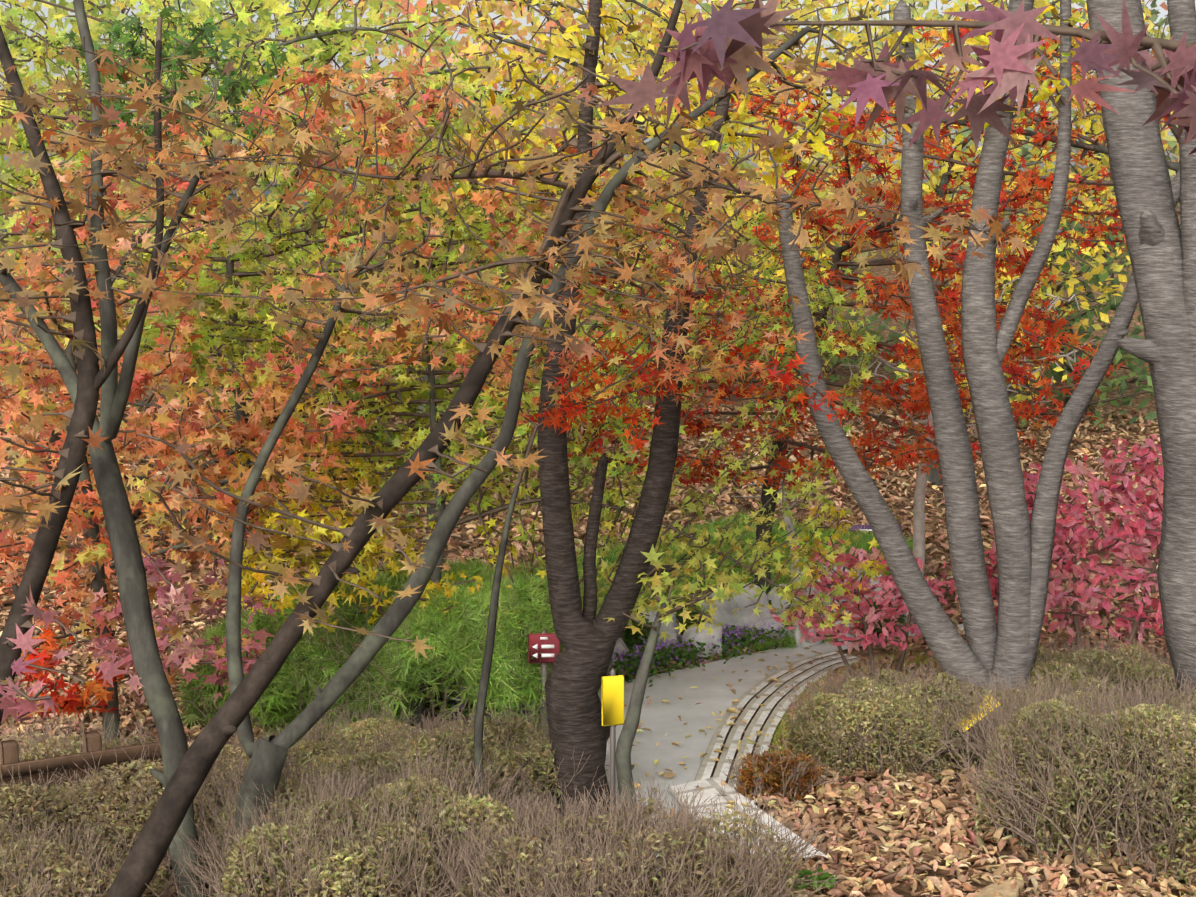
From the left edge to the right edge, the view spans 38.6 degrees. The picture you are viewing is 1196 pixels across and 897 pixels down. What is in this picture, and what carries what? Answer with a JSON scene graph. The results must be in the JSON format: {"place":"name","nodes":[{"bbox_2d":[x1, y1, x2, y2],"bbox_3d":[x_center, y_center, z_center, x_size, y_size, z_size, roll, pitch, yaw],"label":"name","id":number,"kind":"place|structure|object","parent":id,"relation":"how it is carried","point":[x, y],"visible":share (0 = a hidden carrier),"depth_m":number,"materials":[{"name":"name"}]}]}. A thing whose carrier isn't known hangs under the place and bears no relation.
{"place":"outdoors","nodes":[
{"label":"outdoors","id":0,"kind":"place"},
{"bbox_2d":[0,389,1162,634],"bbox_3d":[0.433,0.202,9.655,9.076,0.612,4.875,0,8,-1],"label":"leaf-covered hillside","id":1,"kind":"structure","parent":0,"point":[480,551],"depth_m":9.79,"materials":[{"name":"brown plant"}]},
{"bbox_2d":[0,0,524,549],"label":"green tree","id":2,"kind":"object","parent":1,"relation":"on","point":[324,24],"depth_m":8.80,"materials":[{"name":"plant"}]},
{"bbox_2d":[174,104,702,525],"bbox_3d":[-0.897,-0.702,9.465,3.016,2.434,1.557,0,8,-1],"label":"green tree","id":3,"kind":"object","parent":1,"relation":"on","point":[526,397],"depth_m":9.29,"materials":[{"name":"plant"}]},
{"bbox_2d":[393,0,938,438],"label":"yellow tree","id":4,"kind":"object","parent":1,"relation":"on","point":[558,14],"depth_m":11.32,"materials":[{"name":"yellow plant"}]},
{"bbox_2d":[527,95,1127,593],"bbox_3d":[0.870,-0.238,6.972,2.385,2.359,1.539,0,8,-1],"label":"maple tree","id":5,"kind":"object","parent":1,"relation":"on","point":[917,393],"depth_m":6.82,"materials":[{"name":"red plant"}]},
{"bbox_2d":[731,271,1096,579],"bbox_3d":[1.461,0.004,7.775,1.637,1.615,1.230,0,8,-1],"label":"pale bare tree","id":6,"kind":"object","parent":1,"relation":"on","point":[911,338],"depth_m":7.54,"materials":[{"name":"plant"}]},
{"bbox_2d":[720,0,1173,485],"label":"yellow tree","id":7,"kind":"object","parent":1,"relation":"on","point":[933,182],"depth_m":10.36,"materials":[{"name":"yellow plant"}]},
{"bbox_2d":[867,193,1156,436],"bbox_3d":[3.245,-0.969,11.963,2.730,1.743,1.838,0,8,-1],"label":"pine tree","id":8,"kind":"object","parent":1,"relation":"on","point":[1120,354],"depth_m":11.71,"materials":[{"name":"plant"}]},
{"bbox_2d":[0,209,1194,896],"bbox_3d":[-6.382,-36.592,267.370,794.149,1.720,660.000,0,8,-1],"label":"ground","id":9,"kind":"structure","parent":0,"point":[888,271],"depth_m":10.96,"materials":[{"name":"brown plant"}]},
{"bbox_2d":[0,0,35,244],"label":"tree","id":10,"kind":"object","parent":9,"relation":"on","point":[3,75],"depth_m":16.90,"materials":[{"name":"plant"}]},
{"bbox_2d":[0,0,225,284],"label":"tree","id":11,"kind":"object","parent":9,"relation":"on","point":[37,8],"depth_m":15.08,"materials":[{"name":"yellow plant"}]},
{"bbox_2d":[0,284,364,579],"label":"tree","id":12,"kind":"object","parent":9,"relation":"on","point":[16,416],"depth_m":8.29,"materials":[{"name":"plant"}]},
{"bbox_2d":[91,0,345,232],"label":"tree","id":13,"kind":"object","parent":9,"relation":"on","point":[218,10],"depth_m":20.69,"materials":[{"name":"plant"}]},
{"bbox_2d":[194,0,501,243],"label":"tree","id":14,"kind":"object","parent":9,"relation":"on","point":[436,48],"depth_m":18.36,"materials":[{"name":"yellow plant"}]},
{"bbox_2d":[330,0,671,316],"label":"tree","id":15,"kind":"object","parent":9,"relation":"on","point":[421,4],"depth_m":14.90,"materials":[{"name":"plant"}]},
{"bbox_2d":[528,629,559,731],"bbox_3d":[-0.183,0.816,5.808,0.108,0.414,0.043,0,8,-1],"label":"direction sign","id":16,"kind":"object","parent":9,"relation":"on","point":[545,644],"visible":0.75,"depth_m":5.77,"materials":[{"name":"red metal"}]},
{"bbox_2d":[0,617,1195,896],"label":"ground litter","id":17,"kind":"object","parent":9,"relation":"on","point":[872,847],"depth_m":4.86,"materials":[{"name":"brown plant"}]},
{"bbox_2d":[0,731,162,849],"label":"log fence","id":18,"kind":"object","parent":17,"relation":"on","point":[9,755],"visible":0.29,"depth_m":4.79,"materials":[{"name":"brown wood"}]},
{"bbox_2d":[0,17,163,725],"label":"maple tree","id":19,"kind":"object","parent":17,"relation":"on","point":[92,378],"depth_m":4.13,"materials":[{"name":"plant"}]},
{"bbox_2d":[0,806,193,896],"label":"hedge","id":20,"kind":"object","parent":17,"relation":"on","point":[78,878],"depth_m":4.12,"materials":[{"name":"beige plant"}]},
{"bbox_2d":[0,0,270,896],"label":"maple tree","id":21,"kind":"object","parent":17,"relation":"on","point":[131,579],"depth_m":4.31,"materials":[{"name":"plant"}]},
{"bbox_2d":[0,711,347,896],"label":"hedge","id":22,"kind":"object","parent":17,"relation":"on","point":[25,802],"depth_m":4.68,"materials":[{"name":"beige plant"}]},
{"bbox_2d":[138,595,440,737],"bbox_3d":[-1.062,0.740,6.128,1.001,0.485,0.962,0,8,-1],"label":"pine shrub","id":23,"kind":"object","parent":17,"relation":"on","point":[274,694],"depth_m":5.86,"materials":[{"name":"green plant"}]},
{"bbox_2d":[0,5,608,613],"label":"tree","id":24,"kind":"object","parent":17,"relation":"on","point":[152,333],"depth_m":6.39,"materials":[{"name":"orange plant"}]},
{"bbox_2d":[0,56,679,748],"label":"maple tree","id":25,"kind":"object","parent":17,"relation":"on","point":[258,430],"depth_m":5.53,"materials":[{"name":"orange plant"}]},
{"bbox_2d":[131,745,565,896],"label":"hedge","id":26,"kind":"object","parent":17,"relation":"on","point":[213,863],"depth_m":4.15,"materials":[{"name":"beige plant"}]},
{"bbox_2d":[240,698,609,832],"bbox_3d":[-0.528,0.965,5.090,1.157,0.359,0.905,0,8,-1],"label":"hedge","id":27,"kind":"object","parent":17,"relation":"on","point":[368,754],"depth_m":5.04,"materials":[{"name":"beige plant"}]},
{"bbox_2d":[222,543,629,738],"bbox_3d":[-0.557,0.662,6.099,1.526,0.716,1.211,0,8,-1],"label":"pine shrub","id":28,"kind":"object","parent":17,"relation":"on","point":[529,600],"depth_m":5.79,"materials":[{"name":"green plant"}]},
{"bbox_2d":[474,486,518,803],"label":"tree trunk","id":29,"kind":"object","parent":17,"relation":"on","point":[483,689],"visible":0.85,"depth_m":4.87,"materials":[{"name":"grey wood"}]},
{"bbox_2d":[0,0,1031,896],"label":"leaning maple tree","id":30,"kind":"object","parent":17,"relation":"on","point":[414,303],"depth_m":3.92,"materials":[{"name":"plant"}]},
{"bbox_2d":[188,69,898,727],"bbox_3d":[-0.188,-0.149,6.053,2.599,2.396,1.152,0,8,-1],"label":"green maple","id":31,"kind":"object","parent":17,"relation":"on","point":[420,435],"depth_m":5.95,"materials":[{"name":"green plant"}]},
{"bbox_2d":[226,11,865,894],"bbox_3d":[-0.142,0.023,4.676,1.778,2.419,0.667,-2,8,-14],"label":"maple tree","id":32,"kind":"object","parent":17,"relation":"on","point":[268,754],"depth_m":4.50,"materials":[{"name":"orange plant"}]},
{"bbox_2d":[408,768,847,896],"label":"hedge","id":33,"kind":"object","parent":17,"relation":"on","point":[641,878],"depth_m":4.09,"materials":[{"name":"beige plant"}]},
{"bbox_2d":[449,204,847,486],"bbox_3d":[0.154,-0.293,4.850,1.164,0.811,0.631,0,8,-1],"label":"maple foliage","id":34,"kind":"object","parent":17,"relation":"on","point":[614,347],"depth_m":4.84,"materials":[{"name":"orange plant"}]},
{"bbox_2d":[667,776,828,858],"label":"stone paving","id":35,"kind":"structure","parent":17,"relation":"on","point":[711,785],"depth_m":5.07,"materials":[{"name":"stone"}]},
{"bbox_2d":[714,746,841,802],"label":"shrub","id":36,"kind":"object","parent":17,"relation":"on","point":[772,778],"depth_m":5.15,"materials":[{"name":"brown plant"}]},
{"bbox_2d":[777,867,836,891],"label":"weeds","id":37,"kind":"object","parent":17,"relation":"on","point":[822,877],"visible":0.5,"depth_m":4.35,"materials":[{"name":"green plant"}]},
{"bbox_2d":[770,647,936,770],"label":"shrub","id":38,"kind":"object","parent":17,"relation":"on","point":[778,732],"depth_m":6.26,"materials":[{"name":"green plant"}]},
{"bbox_2d":[784,649,931,758],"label":"lawn litter","id":39,"kind":"object","parent":17,"relation":"on","point":[843,667],"depth_m":6.54,"materials":[{"name":"brown plant"}]},
{"bbox_2d":[770,539,956,676],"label":"burning bush","id":40,"kind":"object","parent":17,"relation":"on","point":[890,613],"depth_m":6.33,"materials":[{"name":"pink plant"}]},
{"bbox_2d":[773,654,1060,781],"bbox_3d":[1.053,0.861,5.615,1.010,0.350,0.887,0,8,-1],"label":"hedge","id":41,"kind":"object","parent":17,"relation":"on","point":[819,699],"depth_m":5.40,"materials":[{"name":"beige plant"}]},
{"bbox_2d":[698,8,1180,370],"bbox_3d":[1.438,-0.372,6.893,2.342,2.775,0.949,0,8,-1],"label":"maple tree","id":42,"kind":"object","parent":17,"relation":"on","point":[1019,130],"depth_m":6.71,"materials":[{"name":"plant"}]},
{"bbox_2d":[776,0,1179,742],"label":"cherry tree","id":43,"kind":"object","parent":17,"relation":"on","point":[1006,646],"depth_m":5.68,"materials":[{"name":"grey plant"}]},
{"bbox_2d":[973,879,1024,896],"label":"stone","id":44,"kind":"object","parent":17,"relation":"on","point":[1004,890],"visible":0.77,"depth_m":4.27,"materials":[{"name":"stone"}]},
{"bbox_2d":[907,630,1180,725],"bbox_3d":[1.620,0.829,5.894,1.179,0.365,0.867,0,8,-1],"label":"hedge","id":45,"kind":"object","parent":17,"relation":"on","point":[1064,668],"depth_m":5.85,"materials":[{"name":"brown plant"}]},
{"bbox_2d":[903,657,1195,896],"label":"hedge","id":46,"kind":"object","parent":17,"relation":"on","point":[1016,799],"depth_m":4.50,"materials":[{"name":"beige plant"}]},
{"bbox_2d":[946,435,1163,659],"bbox_3d":[1.833,0.514,6.296,1.152,1.137,0.758,0,8,-1],"label":"burning bush","id":47,"kind":"object","parent":17,"relation":"on","point":[1079,536],"depth_m":6.22,"materials":[{"name":"pink plant"}]},
{"bbox_2d":[494,0,802,256],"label":"tree","id":48,"kind":"object","parent":9,"relation":"on","point":[537,21],"depth_m":17.67,"materials":[{"name":"yellow plant"}]},
{"bbox_2d":[557,0,890,286],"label":"tree","id":49,"kind":"object","parent":9,"relation":"on","point":[693,4],"depth_m":16.25,"materials":[{"name":"plant"}]},
{"bbox_2d":[576,508,912,661],"bbox_3d":[0.775,0.630,7.997,1.887,0.262,2.732,0,8,-1],"label":"bank ground cover","id":50,"kind":"object","parent":9,"relation":"on","point":[862,541],"visible":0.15,"depth_m":8.64,"materials":[{"name":"green plant"}]},
{"bbox_2d":[428,614,851,726],"bbox_3d":[0.233,0.838,6.739,2.346,0.158,0.494,-7,11,-42],"label":"flower bed","id":51,"kind":"object","parent":50,"relation":"on","point":[679,653],"depth_m":6.80,"materials":[{"name":"green plant"}]},
{"bbox_2d":[611,563,914,661],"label":"rockery boulders","id":52,"kind":"object","parent":9,"relation":"on","point":[743,616],"visible":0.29,"depth_m":7.20,"materials":[{"name":"grey stone"}]},
{"bbox_2d":[688,651,838,815],"bbox_3d":[0.541,0.952,6.042,0.216,0.051,2.206,3,8,19],"label":"kerb","id":53,"kind":"object","parent":9,"relation":"on","point":[707,764],"visible":0.75,"depth_m":6.01,"materials":[{"name":"stone"}]},
{"bbox_2d":[695,650,860,808],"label":"fallen leaves","id":54,"kind":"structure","parent":9,"relation":"on","point":[734,710],"depth_m":5.89,"materials":[{"name":"brown plant"}]},
{"bbox_2d":[713,653,846,781],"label":"stone step","id":55,"kind":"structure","parent":9,"relation":"on","point":[737,730],"depth_m":6.02,"materials":[{"name":"stone"}]},
{"bbox_2d":[728,655,856,788],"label":"stone step","id":56,"kind":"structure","parent":9,"relation":"on","point":[760,717],"depth_m":6.13,"materials":[{"name":"stone"}]},
{"bbox_2d":[744,658,859,803],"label":"stone step","id":57,"kind":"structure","parent":9,"relation":"on","point":[763,740],"depth_m":6.09,"materials":[{"name":"stone"}]},
{"bbox_2d":[849,514,901,533],"bbox_3d":[1.494,0.542,9.276,0.301,0.360,0.096,0,8,-1],"label":"finger post sign","id":58,"kind":"object","parent":9,"relation":"on","point":[862,527],"visible":0.17,"depth_m":9.24,"materials":[{"name":"purple"}]},
{"bbox_2d":[776,0,1065,235],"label":"tree","id":59,"kind":"object","parent":9,"relation":"on","point":[929,14],"depth_m":20.25,"materials":[{"name":"plant"}]},
{"bbox_2d":[662,20,1195,109],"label":"branch","id":60,"kind":"object","parent":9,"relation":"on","point":[1156,45],"visible":0.67,"depth_m":2.25,"materials":[{"name":"plant"}]},
{"bbox_2d":[596,0,1195,154],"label":"maple leaves","id":61,"kind":"object","parent":60,"relation":"attached to","point":[1009,64],"visible":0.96,"depth_m":2.20,"materials":[{"name":"plant"}]},
{"bbox_2d":[953,695,1000,767],"bbox_3d":[1.195,0.923,5.410,0.138,0.278,0.061,-2,8,-14],"label":"sign","id":62,"kind":"object","parent":9,"relation":"on","point":[965,727],"visible":0.33,"depth_m":5.39,"materials":[{"name":"yellow"}]},
{"bbox_2d":[938,0,1179,251],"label":"tree","id":63,"kind":"object","parent":9,"relation":"on","point":[1160,23],"depth_m":18.26,"materials":[{"name":"plant"}]},
{"bbox_2d":[1054,0,1195,252],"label":"tree","id":64,"kind":"object","parent":9,"relation":"on","point":[1167,137],"depth_m":17.76,"materials":[{"name":"plant"}]},
{"bbox_2d":[1086,0,1195,769],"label":"tree trunk","id":65,"kind":"object","parent":9,"relation":"on","point":[1161,245],"visible":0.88,"depth_m":4.90,"materials":[{"name":"grey plant"}]},
{"bbox_2d":[0,0,1195,208],"label":"sky","id":66,"kind":"structure","parent":0,"point":[932,5],"materials":[{"name":"white"}]},
{"bbox_2d":[621,607,669,653],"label":"rockery shrub","id":67,"kind":"object","parent":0,"point":[631,640],"depth_m":6.90,"materials":[{"name":"green plant"}]},
{"bbox_2d":[674,603,709,634],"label":"rockery shrub","id":68,"kind":"object","parent":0,"point":[691,614],"depth_m":7.12,"materials":[{"name":"green plant"}]},
{"bbox_2d":[486,624,964,878],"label":"path","id":69,"kind":"structure","parent":0,"point":[710,693],"depth_m":6.16,"materials":[{"name":"concrete"}]},
{"bbox_2d":[602,668,623,817],"bbox_3d":[0.041,0.879,4.959,0.066,0.499,0.023,-2,8,-14],"label":"yellow sign board","id":70,"kind":"object","parent":69,"relation":"on","point":[612,700],"visible":0.94,"depth_m":4.93,"materials":[{"name":"yellow metal"}]},
{"bbox_2d":[508,628,962,827],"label":"path litter","id":71,"kind":"object","parent":69,"relation":"on","point":[671,774],"depth_m":5.92,"materials":[{"name":"brown plant"}]},
{"bbox_2d":[453,0,855,822],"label":"maple tree","id":72,"kind":"object","parent":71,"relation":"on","point":[587,637],"depth_m":5.12,"materials":[{"name":"yellow plant"}]},
{"bbox_2d":[603,544,751,819],"bbox_3d":[0.235,0.717,5.093,0.447,0.896,0.541,0,8,-1],"label":"tree sapling","id":73,"kind":"object","parent":71,"relation":"on","point":[657,587],"depth_m":4.94,"materials":[{"name":"yellow plant"}]},
{"bbox_2d":[588,294,906,381],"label":"pine tree","id":74,"kind":"object","parent":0,"point":[871,318],"depth_m":12.77,"materials":[{"name":"plant"}]},
{"bbox_2d":[842,597,907,638],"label":"rockery shrub","id":75,"kind":"object","parent":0,"point":[900,621],"depth_m":7.24,"materials":[{"name":"plant"}]}
]}

